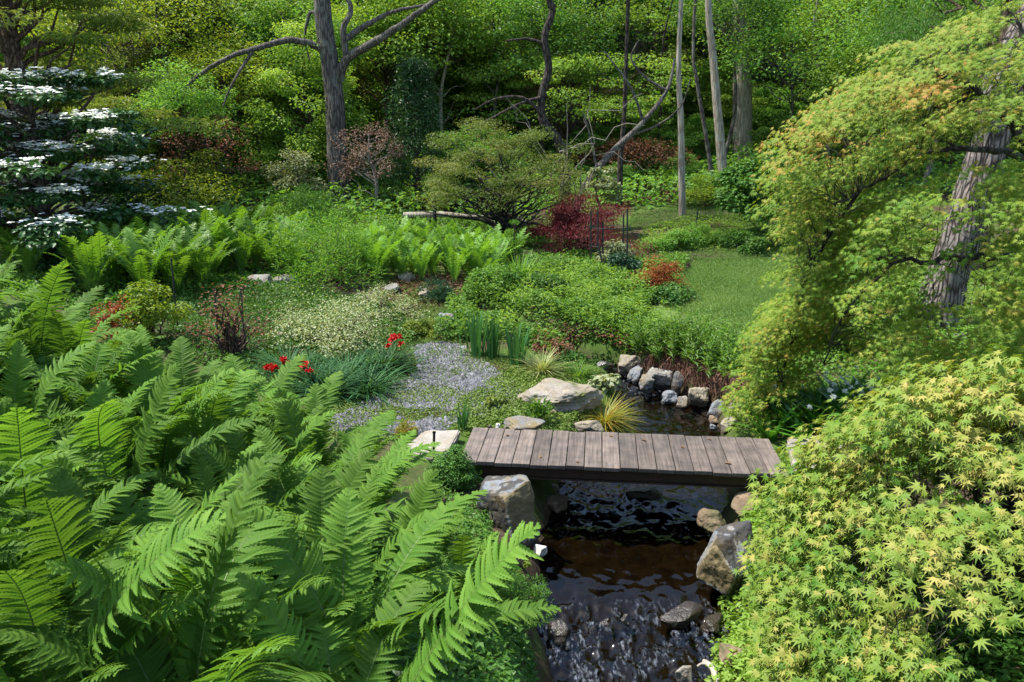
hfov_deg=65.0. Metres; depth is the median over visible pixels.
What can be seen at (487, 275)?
leafy bush
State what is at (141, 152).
understory tree
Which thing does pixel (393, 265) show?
fern
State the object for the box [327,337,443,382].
strappy grass
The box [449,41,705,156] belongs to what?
lime maple
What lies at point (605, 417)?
orange grass
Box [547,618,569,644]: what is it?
rock
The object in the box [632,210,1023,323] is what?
bed ground cover
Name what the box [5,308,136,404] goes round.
fern
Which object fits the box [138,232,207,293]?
fern
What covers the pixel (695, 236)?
ground cover
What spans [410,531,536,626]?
fern
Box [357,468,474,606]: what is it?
fern
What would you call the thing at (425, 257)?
fern
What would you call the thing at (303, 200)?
airy shrub
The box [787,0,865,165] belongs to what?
sapling
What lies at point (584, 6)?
understory tree
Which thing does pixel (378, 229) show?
fern
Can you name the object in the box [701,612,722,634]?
rock
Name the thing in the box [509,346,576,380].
pale grass
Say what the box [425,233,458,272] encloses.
fern
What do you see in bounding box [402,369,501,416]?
lavender flowers
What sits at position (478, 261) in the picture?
fern
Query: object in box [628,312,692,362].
tall herb
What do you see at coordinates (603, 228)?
plant cage
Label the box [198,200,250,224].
fern
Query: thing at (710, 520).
boulder
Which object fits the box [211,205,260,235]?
fern
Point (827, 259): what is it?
weeping maple
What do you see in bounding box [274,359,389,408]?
strappy grass
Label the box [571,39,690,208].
leaning stem
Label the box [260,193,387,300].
airy shrub
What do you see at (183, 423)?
fern
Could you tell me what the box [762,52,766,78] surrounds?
understory tree
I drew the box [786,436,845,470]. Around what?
stone slab
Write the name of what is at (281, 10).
airy tree
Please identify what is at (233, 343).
bare red shrub
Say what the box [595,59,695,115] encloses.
understory tree
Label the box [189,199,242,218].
fern
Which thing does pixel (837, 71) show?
understory tree
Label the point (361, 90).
understory tree
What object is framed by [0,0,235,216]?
feathery conifer
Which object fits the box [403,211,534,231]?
fallen branch
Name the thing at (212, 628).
fern
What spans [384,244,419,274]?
fern
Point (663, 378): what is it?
rock
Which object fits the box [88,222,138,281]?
fern
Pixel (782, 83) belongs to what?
understory tree
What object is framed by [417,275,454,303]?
blue mound
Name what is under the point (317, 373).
strappy grass
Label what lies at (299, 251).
fern
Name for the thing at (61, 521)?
fern
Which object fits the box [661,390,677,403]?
rock
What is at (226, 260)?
fern
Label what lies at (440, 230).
fern
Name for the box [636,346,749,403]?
dry roots
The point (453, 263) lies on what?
fern
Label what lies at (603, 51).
slim tree
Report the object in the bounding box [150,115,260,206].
redbrown tree
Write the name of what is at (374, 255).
fern
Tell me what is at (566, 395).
boulder
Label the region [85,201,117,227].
fern
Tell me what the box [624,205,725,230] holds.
lawn edge growth
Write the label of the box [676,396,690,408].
rock
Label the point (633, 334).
tall herb
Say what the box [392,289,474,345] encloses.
moss
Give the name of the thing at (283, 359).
red flower
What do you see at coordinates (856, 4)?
understory tree
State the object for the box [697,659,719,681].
driftwood
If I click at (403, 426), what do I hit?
yellow plant
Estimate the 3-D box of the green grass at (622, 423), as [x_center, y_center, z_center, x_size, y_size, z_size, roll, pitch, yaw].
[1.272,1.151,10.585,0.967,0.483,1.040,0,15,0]
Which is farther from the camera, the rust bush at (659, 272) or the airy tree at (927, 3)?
the airy tree at (927, 3)
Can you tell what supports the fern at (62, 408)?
on the ground at (542, 493)
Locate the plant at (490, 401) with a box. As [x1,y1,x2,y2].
[484,394,510,405]
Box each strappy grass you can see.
[240,338,345,387]
[255,350,368,396]
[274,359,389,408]
[296,344,395,396]
[324,351,416,407]
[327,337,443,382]
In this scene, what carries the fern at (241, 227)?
on the ground at (542, 493)
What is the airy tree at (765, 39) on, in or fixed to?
on the ground at (542, 493)
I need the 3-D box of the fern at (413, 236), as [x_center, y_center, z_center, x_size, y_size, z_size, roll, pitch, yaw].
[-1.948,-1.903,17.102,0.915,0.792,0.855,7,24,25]
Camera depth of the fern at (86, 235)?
15.35 m
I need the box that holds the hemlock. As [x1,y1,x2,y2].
[859,0,1022,270]
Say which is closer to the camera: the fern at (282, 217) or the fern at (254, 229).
the fern at (254, 229)
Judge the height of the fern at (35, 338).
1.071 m
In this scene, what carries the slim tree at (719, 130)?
on the ground at (542, 493)
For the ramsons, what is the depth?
9.48 m
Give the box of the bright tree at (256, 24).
[195,0,382,149]
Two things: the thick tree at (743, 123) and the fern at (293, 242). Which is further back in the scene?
the thick tree at (743, 123)
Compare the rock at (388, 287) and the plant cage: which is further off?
the plant cage
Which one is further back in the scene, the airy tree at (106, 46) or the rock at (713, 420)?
the airy tree at (106, 46)
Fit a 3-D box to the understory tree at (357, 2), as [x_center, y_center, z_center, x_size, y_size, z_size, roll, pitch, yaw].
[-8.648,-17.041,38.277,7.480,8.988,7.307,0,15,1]
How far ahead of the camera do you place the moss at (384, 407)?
10.43 m
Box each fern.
[0,210,24,237]
[0,215,48,262]
[0,216,34,262]
[0,245,22,326]
[0,261,85,389]
[0,264,17,319]
[0,265,28,312]
[0,278,26,289]
[0,291,43,301]
[0,297,44,389]
[0,324,11,355]
[0,328,15,391]
[0,335,165,421]
[0,338,127,405]
[0,340,109,438]
[0,396,105,505]
[0,406,216,597]
[0,434,285,639]
[0,449,70,569]
[0,449,298,681]
[0,464,219,657]
[0,507,225,681]
[0,526,26,609]
[1,206,32,238]
[1,237,50,276]
[2,362,268,523]
[4,285,123,341]
[4,306,141,356]
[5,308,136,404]
[21,377,176,471]
[25,332,234,474]
[31,343,157,398]
[41,482,365,681]
[43,236,125,295]
[52,228,142,292]
[57,224,115,275]
[58,232,108,285]
[69,210,114,234]
[76,222,144,286]
[80,214,148,232]
[81,213,113,241]
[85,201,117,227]
[87,224,120,274]
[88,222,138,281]
[93,204,150,232]
[93,324,166,419]
[103,223,172,277]
[106,227,179,295]
[106,346,180,395]
[109,210,189,277]
[109,223,181,282]
[112,336,300,427]
[117,441,354,542]
[118,206,178,222]
[122,412,321,502]
[125,364,288,477]
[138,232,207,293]
[139,221,200,288]
[143,201,196,237]
[143,222,206,278]
[146,213,202,245]
[161,210,234,249]
[162,201,221,212]
[167,227,231,285]
[168,459,449,659]
[169,206,247,264]
[172,487,561,681]
[177,211,225,224]
[185,425,423,549]
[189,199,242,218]
[190,220,241,276]
[192,410,336,487]
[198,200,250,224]
[204,353,307,433]
[209,225,246,269]
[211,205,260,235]
[211,218,246,243]
[214,216,274,274]
[219,204,260,219]
[219,212,263,262]
[223,213,274,225]
[227,203,267,231]
[232,396,323,447]
[235,371,402,456]
[235,520,543,681]
[236,217,299,254]
[236,228,268,268]
[239,202,283,224]
[244,402,376,499]
[246,224,296,274]
[249,220,292,248]
[258,447,378,631]
[260,226,313,268]
[265,221,317,275]
[266,214,297,228]
[266,441,440,564]
[270,208,307,226]
[270,217,313,238]
[271,387,416,502]
[278,383,361,464]
[321,430,442,504]
[333,234,356,268]
[346,229,384,269]
[350,229,387,273]
[351,220,395,239]
[355,242,395,281]
[357,230,399,246]
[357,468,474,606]
[361,225,384,236]
[362,472,484,564]
[365,518,463,593]
[366,236,403,276]
[381,216,422,254]
[383,238,409,271]
[384,218,425,240]
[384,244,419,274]
[389,232,429,263]
[392,232,438,273]
[400,242,438,280]
[405,216,443,246]
[407,229,438,265]
[409,225,450,255]
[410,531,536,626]
[418,240,448,276]
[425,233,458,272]
[425,485,465,570]
[426,219,444,239]
[426,221,468,240]
[429,234,455,266]
[434,232,480,265]
[436,247,471,283]
[443,225,483,242]
[445,232,485,270]
[448,217,475,235]
[448,232,501,259]
[457,223,492,240]
[458,237,491,270]
[463,234,499,257]
[465,243,505,271]
[473,233,518,265]
[481,223,513,247]
[482,242,511,264]
[488,225,530,261]
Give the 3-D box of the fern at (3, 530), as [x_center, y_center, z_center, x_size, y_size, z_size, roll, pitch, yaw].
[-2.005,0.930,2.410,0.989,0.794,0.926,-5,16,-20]
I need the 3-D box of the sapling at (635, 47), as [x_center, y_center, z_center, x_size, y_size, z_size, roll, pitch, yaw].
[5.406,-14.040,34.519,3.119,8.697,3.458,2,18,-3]
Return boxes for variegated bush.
[264,282,419,359]
[328,283,434,324]
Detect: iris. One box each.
[455,311,493,358]
[455,398,471,430]
[481,315,505,359]
[499,322,531,365]
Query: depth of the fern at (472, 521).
5.67 m
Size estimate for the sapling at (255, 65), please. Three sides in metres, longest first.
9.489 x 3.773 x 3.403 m
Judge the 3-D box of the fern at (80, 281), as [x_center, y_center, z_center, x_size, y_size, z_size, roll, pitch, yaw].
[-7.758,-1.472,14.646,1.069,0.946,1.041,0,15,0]
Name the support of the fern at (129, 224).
on the ground at (542, 493)
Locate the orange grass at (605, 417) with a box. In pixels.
[580,393,645,439]
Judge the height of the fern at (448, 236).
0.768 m
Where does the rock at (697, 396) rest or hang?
on the ground at (542, 493)
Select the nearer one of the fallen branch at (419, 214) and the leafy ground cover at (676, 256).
the leafy ground cover at (676, 256)
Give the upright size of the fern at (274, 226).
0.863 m
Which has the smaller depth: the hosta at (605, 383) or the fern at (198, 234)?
the hosta at (605, 383)
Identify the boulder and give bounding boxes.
[475,474,540,545]
[517,378,603,413]
[696,520,754,595]
[697,508,726,532]
[731,491,759,518]
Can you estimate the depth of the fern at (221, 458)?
4.75 m
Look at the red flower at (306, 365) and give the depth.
10.54 m
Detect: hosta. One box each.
[522,396,554,418]
[585,373,621,393]
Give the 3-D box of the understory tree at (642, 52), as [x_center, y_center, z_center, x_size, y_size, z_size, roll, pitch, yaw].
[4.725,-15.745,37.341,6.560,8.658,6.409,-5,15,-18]
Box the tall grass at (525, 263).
[494,248,546,278]
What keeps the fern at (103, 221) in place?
on the ground at (542, 493)
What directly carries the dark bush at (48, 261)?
on the ground at (542, 493)
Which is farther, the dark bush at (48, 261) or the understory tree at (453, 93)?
the understory tree at (453, 93)
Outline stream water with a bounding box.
[497,324,740,681]
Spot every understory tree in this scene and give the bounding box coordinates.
[0,0,119,77]
[0,53,86,118]
[41,46,185,111]
[52,1,170,65]
[57,119,166,178]
[78,0,257,152]
[80,35,209,165]
[117,57,251,178]
[155,24,286,178]
[182,0,334,65]
[234,17,374,187]
[280,1,400,105]
[291,0,483,150]
[294,0,367,34]
[332,0,507,145]
[371,0,508,120]
[410,123,540,201]
[426,28,584,127]
[459,0,634,155]
[490,0,659,86]
[538,0,719,87]
[555,1,674,75]
[565,122,626,169]
[591,96,676,147]
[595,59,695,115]
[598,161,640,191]
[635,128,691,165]
[651,10,789,62]
[653,57,759,117]
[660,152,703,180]
[667,0,807,105]
[670,113,740,159]
[689,79,774,128]
[717,0,861,87]
[726,82,812,143]
[746,109,834,158]
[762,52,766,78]
[774,0,948,158]
[777,0,938,97]
[789,43,940,172]
[860,0,1002,142]
[889,0,1001,168]
[933,0,1022,140]
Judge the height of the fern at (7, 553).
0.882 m
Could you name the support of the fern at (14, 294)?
on the ground at (542, 493)
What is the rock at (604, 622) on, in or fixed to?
on the ground at (542, 493)
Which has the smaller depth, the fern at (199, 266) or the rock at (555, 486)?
the rock at (555, 486)
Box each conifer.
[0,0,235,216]
[372,50,470,208]
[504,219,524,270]
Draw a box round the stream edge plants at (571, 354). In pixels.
[553,346,645,368]
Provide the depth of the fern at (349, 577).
3.08 m
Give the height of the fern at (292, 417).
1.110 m
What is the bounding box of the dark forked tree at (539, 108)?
[463,0,570,205]
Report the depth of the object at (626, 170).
26.26 m
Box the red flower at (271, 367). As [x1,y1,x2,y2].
[258,362,293,389]
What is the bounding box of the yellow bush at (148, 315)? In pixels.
[113,279,195,343]
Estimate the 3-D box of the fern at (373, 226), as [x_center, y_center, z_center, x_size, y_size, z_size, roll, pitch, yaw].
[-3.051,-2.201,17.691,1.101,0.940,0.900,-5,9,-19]
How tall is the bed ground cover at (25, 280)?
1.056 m
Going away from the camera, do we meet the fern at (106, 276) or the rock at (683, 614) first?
the rock at (683, 614)
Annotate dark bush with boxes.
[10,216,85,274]
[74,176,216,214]
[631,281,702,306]
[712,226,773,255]
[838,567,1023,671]
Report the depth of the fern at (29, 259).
14.72 m
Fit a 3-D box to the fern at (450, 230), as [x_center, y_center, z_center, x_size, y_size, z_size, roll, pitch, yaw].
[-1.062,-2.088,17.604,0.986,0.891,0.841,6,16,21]
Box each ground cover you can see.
[0,204,550,312]
[62,272,417,392]
[383,560,538,681]
[432,253,685,359]
[436,490,534,680]
[462,246,690,290]
[531,322,645,360]
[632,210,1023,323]
[641,220,721,252]
[704,483,906,681]
[734,319,1023,425]
[871,580,1023,681]
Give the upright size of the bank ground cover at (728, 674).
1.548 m
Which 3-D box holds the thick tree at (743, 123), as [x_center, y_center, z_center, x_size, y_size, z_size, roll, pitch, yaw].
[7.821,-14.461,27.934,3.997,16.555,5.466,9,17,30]
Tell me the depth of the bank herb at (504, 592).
5.63 m
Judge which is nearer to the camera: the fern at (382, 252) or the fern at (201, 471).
the fern at (201, 471)
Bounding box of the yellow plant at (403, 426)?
[394,417,419,436]
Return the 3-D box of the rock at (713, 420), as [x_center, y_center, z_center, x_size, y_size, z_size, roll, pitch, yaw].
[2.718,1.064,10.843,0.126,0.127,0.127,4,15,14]
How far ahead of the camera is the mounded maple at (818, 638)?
4.87 m
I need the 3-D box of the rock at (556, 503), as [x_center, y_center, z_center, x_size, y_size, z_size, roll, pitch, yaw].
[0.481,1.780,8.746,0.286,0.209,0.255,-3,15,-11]
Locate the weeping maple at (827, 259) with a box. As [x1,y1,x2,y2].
[717,0,1023,438]
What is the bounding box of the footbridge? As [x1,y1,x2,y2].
[463,427,787,489]
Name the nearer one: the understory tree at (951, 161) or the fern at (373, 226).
the fern at (373, 226)
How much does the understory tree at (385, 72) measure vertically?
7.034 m
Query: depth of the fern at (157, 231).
14.90 m
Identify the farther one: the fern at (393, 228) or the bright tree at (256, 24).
the bright tree at (256, 24)
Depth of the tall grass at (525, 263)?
16.23 m
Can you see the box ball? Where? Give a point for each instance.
(458, 460)
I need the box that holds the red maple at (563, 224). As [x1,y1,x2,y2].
[522,191,656,257]
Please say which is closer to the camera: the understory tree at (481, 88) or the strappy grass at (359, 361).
the strappy grass at (359, 361)
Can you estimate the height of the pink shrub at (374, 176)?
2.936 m
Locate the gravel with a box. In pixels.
[328,340,520,435]
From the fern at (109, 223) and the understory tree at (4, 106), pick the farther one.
the understory tree at (4, 106)
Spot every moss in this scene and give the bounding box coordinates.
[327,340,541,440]
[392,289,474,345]
[448,354,601,454]
[537,327,595,368]
[579,321,806,397]
[742,442,967,498]
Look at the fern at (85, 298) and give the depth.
7.48 m
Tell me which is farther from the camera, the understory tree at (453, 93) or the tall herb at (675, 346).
the understory tree at (453, 93)
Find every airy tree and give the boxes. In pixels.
[17,0,226,156]
[103,0,353,151]
[332,0,489,165]
[398,0,591,129]
[556,0,715,126]
[654,0,815,157]
[689,0,874,149]
[772,11,963,177]
[844,0,1003,193]
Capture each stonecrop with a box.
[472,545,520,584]
[523,554,531,567]
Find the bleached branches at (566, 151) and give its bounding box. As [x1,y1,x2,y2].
[505,89,644,212]
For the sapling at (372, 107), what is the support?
on the ground at (542, 493)
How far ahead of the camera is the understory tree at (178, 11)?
27.10 m
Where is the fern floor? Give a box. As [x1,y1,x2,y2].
[0,353,421,681]
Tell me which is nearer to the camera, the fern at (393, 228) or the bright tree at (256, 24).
the fern at (393, 228)
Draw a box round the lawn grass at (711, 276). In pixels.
[662,256,886,331]
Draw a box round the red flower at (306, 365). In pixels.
[287,358,319,391]
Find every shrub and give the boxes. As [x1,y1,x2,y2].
[95,148,248,208]
[182,274,289,355]
[256,148,326,191]
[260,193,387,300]
[268,183,356,231]
[323,120,409,212]
[568,136,699,169]
[579,165,623,232]
[591,134,686,206]
[595,237,636,263]
[677,174,718,205]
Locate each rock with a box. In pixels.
[246,274,272,286]
[273,274,295,283]
[383,283,399,293]
[398,272,415,280]
[418,288,429,295]
[438,313,453,330]
[504,415,544,429]
[508,546,522,569]
[534,544,546,556]
[547,494,567,512]
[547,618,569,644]
[552,483,559,493]
[575,420,603,431]
[596,361,613,371]
[599,614,628,624]
[618,354,641,375]
[626,487,661,499]
[627,365,641,385]
[639,374,654,392]
[646,367,672,389]
[660,601,702,628]
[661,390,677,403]
[671,371,684,394]
[675,665,691,681]
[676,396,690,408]
[688,387,709,406]
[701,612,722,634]
[707,399,725,419]
[709,415,717,424]
[710,424,717,430]
[719,643,742,665]
[720,417,738,432]
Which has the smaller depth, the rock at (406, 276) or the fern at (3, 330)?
the fern at (3, 330)
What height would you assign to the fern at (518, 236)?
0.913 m
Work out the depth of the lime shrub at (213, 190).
21.73 m
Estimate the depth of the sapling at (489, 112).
32.56 m
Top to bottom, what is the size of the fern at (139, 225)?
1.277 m
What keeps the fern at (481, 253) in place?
on the ground at (542, 493)
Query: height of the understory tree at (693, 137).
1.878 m
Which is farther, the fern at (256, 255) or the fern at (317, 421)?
the fern at (256, 255)
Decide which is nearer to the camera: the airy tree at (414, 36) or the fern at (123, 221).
the fern at (123, 221)
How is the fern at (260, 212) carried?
on the ground at (542, 493)
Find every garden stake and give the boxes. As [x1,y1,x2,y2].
[170,259,179,332]
[213,288,220,356]
[240,288,246,350]
[432,201,436,227]
[432,431,435,462]
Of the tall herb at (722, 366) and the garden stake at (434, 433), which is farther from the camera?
the tall herb at (722, 366)
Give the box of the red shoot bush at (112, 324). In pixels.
[90,294,150,344]
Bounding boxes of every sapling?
[54,0,147,95]
[116,2,215,170]
[225,0,301,147]
[356,3,437,153]
[400,0,495,144]
[449,4,513,130]
[601,7,660,67]
[636,0,705,139]
[675,5,732,97]
[772,6,839,118]
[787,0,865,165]
[917,0,980,156]
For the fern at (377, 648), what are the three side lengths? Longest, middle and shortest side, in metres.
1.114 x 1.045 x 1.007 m
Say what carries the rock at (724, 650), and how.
on the bank ground cover at (728, 674)
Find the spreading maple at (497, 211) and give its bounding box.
[412,116,596,243]
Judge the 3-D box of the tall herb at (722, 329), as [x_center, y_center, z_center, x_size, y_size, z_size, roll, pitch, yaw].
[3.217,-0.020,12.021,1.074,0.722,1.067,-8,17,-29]
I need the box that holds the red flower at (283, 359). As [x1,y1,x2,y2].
[280,356,299,381]
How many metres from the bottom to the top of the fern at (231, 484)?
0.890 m
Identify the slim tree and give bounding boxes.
[602,0,607,97]
[617,0,629,206]
[676,0,685,217]
[692,0,713,175]
[705,0,726,172]
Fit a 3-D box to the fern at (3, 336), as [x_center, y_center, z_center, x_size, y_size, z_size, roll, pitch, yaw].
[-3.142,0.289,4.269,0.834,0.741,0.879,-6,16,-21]
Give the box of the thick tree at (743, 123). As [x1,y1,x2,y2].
[732,0,752,161]
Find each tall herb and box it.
[617,306,672,353]
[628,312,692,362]
[651,306,718,365]
[656,304,711,347]
[659,310,752,374]
[679,316,767,362]
[687,330,752,383]
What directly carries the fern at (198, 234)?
on the ground at (542, 493)
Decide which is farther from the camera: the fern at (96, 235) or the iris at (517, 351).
the fern at (96, 235)
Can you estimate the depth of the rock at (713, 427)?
10.56 m
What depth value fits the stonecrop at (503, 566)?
6.55 m
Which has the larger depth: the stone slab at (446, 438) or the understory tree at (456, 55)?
the understory tree at (456, 55)
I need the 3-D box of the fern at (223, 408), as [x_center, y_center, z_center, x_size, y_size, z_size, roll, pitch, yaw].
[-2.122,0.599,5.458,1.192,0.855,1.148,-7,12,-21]
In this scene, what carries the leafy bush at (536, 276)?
on the ground at (542, 493)
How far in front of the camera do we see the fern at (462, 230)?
17.79 m
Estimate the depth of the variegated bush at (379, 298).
13.81 m
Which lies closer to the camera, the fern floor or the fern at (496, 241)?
the fern floor
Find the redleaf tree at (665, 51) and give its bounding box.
[618,0,673,117]
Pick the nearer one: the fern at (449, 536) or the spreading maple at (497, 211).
the fern at (449, 536)
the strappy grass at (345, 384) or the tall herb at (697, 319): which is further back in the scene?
the tall herb at (697, 319)
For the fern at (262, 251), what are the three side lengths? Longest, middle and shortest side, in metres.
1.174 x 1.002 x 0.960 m
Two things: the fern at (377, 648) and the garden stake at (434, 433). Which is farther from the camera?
the garden stake at (434, 433)
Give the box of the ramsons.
[729,365,913,442]
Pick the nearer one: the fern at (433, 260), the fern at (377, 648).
the fern at (377, 648)
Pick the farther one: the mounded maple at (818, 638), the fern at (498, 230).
the fern at (498, 230)
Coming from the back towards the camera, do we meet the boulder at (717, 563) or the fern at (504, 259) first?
the fern at (504, 259)
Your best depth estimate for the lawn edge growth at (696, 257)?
19.31 m
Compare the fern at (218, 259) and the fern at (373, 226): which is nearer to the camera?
the fern at (218, 259)
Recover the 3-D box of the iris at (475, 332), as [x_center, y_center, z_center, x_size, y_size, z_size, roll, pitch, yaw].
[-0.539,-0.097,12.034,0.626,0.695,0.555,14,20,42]
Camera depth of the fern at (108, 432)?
4.22 m
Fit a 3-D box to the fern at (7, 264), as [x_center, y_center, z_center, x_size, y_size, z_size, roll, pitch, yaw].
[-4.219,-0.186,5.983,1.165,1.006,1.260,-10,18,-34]
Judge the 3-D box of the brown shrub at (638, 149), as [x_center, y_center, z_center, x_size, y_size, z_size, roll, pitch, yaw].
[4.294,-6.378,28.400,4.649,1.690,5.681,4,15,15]
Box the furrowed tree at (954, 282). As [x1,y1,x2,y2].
[910,1,1023,333]
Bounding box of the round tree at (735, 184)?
[709,147,822,236]
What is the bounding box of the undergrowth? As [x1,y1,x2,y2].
[0,35,1023,219]
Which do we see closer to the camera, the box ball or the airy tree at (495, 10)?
the box ball
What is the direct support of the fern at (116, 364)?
on the ground at (542, 493)
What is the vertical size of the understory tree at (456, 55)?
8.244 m
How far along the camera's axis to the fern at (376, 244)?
16.33 m
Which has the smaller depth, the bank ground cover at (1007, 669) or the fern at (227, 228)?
the bank ground cover at (1007, 669)
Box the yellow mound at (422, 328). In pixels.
[402,318,435,339]
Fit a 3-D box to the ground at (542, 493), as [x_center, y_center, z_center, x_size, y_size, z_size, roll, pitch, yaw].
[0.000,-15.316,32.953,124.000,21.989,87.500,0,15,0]
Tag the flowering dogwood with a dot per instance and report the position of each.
(24, 159)
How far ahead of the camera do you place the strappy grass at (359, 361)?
11.13 m
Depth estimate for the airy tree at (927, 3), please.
23.26 m
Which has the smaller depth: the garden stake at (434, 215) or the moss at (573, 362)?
the moss at (573, 362)
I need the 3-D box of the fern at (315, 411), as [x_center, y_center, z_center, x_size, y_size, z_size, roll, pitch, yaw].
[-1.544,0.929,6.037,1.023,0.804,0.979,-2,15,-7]
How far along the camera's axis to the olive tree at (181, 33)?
29.12 m
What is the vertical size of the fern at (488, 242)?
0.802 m
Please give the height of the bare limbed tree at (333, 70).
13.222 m
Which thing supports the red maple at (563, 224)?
on the ground at (542, 493)
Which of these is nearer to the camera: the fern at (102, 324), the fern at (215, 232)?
the fern at (102, 324)
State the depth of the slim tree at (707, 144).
26.79 m
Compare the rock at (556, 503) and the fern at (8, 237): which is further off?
the fern at (8, 237)
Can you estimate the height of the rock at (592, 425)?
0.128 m
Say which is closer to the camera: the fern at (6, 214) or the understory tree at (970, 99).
the fern at (6, 214)
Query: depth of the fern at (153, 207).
16.91 m
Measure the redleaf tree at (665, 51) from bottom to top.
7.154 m
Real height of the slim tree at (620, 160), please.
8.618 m
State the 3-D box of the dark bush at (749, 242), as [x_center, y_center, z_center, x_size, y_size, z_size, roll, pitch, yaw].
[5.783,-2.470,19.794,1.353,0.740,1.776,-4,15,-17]
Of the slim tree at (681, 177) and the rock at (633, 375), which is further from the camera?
the slim tree at (681, 177)
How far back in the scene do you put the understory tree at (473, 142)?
25.06 m
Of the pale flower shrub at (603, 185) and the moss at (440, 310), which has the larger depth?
the pale flower shrub at (603, 185)
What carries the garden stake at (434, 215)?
on the ground at (542, 493)
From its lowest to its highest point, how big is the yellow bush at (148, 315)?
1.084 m
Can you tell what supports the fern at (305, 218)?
on the ground at (542, 493)
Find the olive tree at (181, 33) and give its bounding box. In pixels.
[50,0,295,117]
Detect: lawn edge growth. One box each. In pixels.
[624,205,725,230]
[643,239,783,260]
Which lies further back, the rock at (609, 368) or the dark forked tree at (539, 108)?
the dark forked tree at (539, 108)
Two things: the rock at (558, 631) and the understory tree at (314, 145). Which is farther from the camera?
the understory tree at (314, 145)
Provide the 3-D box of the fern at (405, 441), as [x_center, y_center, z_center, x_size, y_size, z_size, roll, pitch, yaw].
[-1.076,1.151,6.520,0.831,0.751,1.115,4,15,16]
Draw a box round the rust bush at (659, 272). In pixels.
[627,254,688,297]
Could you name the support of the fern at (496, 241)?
on the ground at (542, 493)
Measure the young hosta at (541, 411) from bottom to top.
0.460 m
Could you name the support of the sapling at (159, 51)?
on the ground at (542, 493)
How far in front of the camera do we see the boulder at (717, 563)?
6.99 m
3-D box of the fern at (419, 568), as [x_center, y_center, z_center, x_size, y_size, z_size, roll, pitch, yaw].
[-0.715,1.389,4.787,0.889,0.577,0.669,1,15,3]
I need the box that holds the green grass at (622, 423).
[601,407,642,434]
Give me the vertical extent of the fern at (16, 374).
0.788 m
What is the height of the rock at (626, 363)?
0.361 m
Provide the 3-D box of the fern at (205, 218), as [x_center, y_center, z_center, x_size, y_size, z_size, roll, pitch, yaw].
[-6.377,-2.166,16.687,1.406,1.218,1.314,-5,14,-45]
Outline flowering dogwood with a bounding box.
[0,60,212,250]
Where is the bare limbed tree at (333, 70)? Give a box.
[163,0,440,204]
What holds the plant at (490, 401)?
on the ground at (542, 493)
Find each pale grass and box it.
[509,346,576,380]
[545,352,609,383]
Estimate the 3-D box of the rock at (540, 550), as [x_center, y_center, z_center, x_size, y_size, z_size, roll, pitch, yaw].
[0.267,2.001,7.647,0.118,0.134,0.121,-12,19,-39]
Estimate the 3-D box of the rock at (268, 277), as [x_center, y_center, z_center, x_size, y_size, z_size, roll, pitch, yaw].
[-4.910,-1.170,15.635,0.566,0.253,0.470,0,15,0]
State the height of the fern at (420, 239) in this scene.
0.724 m
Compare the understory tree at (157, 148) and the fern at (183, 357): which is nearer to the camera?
the fern at (183, 357)
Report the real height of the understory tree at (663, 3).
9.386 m
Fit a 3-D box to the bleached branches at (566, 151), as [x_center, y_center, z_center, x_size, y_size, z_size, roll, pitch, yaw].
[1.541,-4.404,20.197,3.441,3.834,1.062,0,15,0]
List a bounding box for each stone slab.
[407,430,459,461]
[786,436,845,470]
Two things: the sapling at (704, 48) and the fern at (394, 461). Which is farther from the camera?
the sapling at (704, 48)
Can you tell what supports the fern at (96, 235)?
on the ground at (542, 493)
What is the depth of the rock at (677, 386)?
11.85 m
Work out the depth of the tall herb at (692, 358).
11.80 m
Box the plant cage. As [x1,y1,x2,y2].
[588,209,631,266]
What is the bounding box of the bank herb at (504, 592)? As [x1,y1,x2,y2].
[472,567,556,641]
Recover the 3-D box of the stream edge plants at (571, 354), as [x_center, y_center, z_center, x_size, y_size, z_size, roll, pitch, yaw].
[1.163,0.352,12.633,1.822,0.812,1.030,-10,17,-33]
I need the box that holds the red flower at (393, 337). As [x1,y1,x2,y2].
[380,333,414,369]
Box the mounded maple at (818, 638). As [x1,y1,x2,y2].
[731,343,1023,681]
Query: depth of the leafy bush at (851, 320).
11.84 m
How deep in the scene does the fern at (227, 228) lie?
16.98 m
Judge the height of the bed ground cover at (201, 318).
0.748 m
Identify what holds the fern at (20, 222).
on the ground at (542, 493)
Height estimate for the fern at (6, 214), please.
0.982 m
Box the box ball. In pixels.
[420,443,483,493]
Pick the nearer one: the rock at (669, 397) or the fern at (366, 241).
the rock at (669, 397)
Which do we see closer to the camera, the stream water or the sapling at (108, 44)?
the stream water
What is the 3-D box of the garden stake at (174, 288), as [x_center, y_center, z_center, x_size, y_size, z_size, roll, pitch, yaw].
[-5.223,-0.617,12.471,0.051,1.320,0.045,0,15,0]
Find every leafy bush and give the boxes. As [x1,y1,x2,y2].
[461,261,528,303]
[523,271,566,293]
[768,310,884,359]
[838,267,953,338]
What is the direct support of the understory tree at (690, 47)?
on the ground at (542, 493)
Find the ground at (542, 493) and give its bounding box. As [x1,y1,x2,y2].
[0,7,1023,681]
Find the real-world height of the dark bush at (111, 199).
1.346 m
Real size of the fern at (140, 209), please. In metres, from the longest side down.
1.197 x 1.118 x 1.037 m
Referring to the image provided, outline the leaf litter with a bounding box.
[376,272,470,310]
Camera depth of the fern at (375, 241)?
17.10 m
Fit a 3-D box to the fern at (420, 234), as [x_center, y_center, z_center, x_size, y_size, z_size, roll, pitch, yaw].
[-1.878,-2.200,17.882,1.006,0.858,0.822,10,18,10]
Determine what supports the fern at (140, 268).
on the ground at (542, 493)
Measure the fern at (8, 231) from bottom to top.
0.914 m
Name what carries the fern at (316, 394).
on the ground at (542, 493)

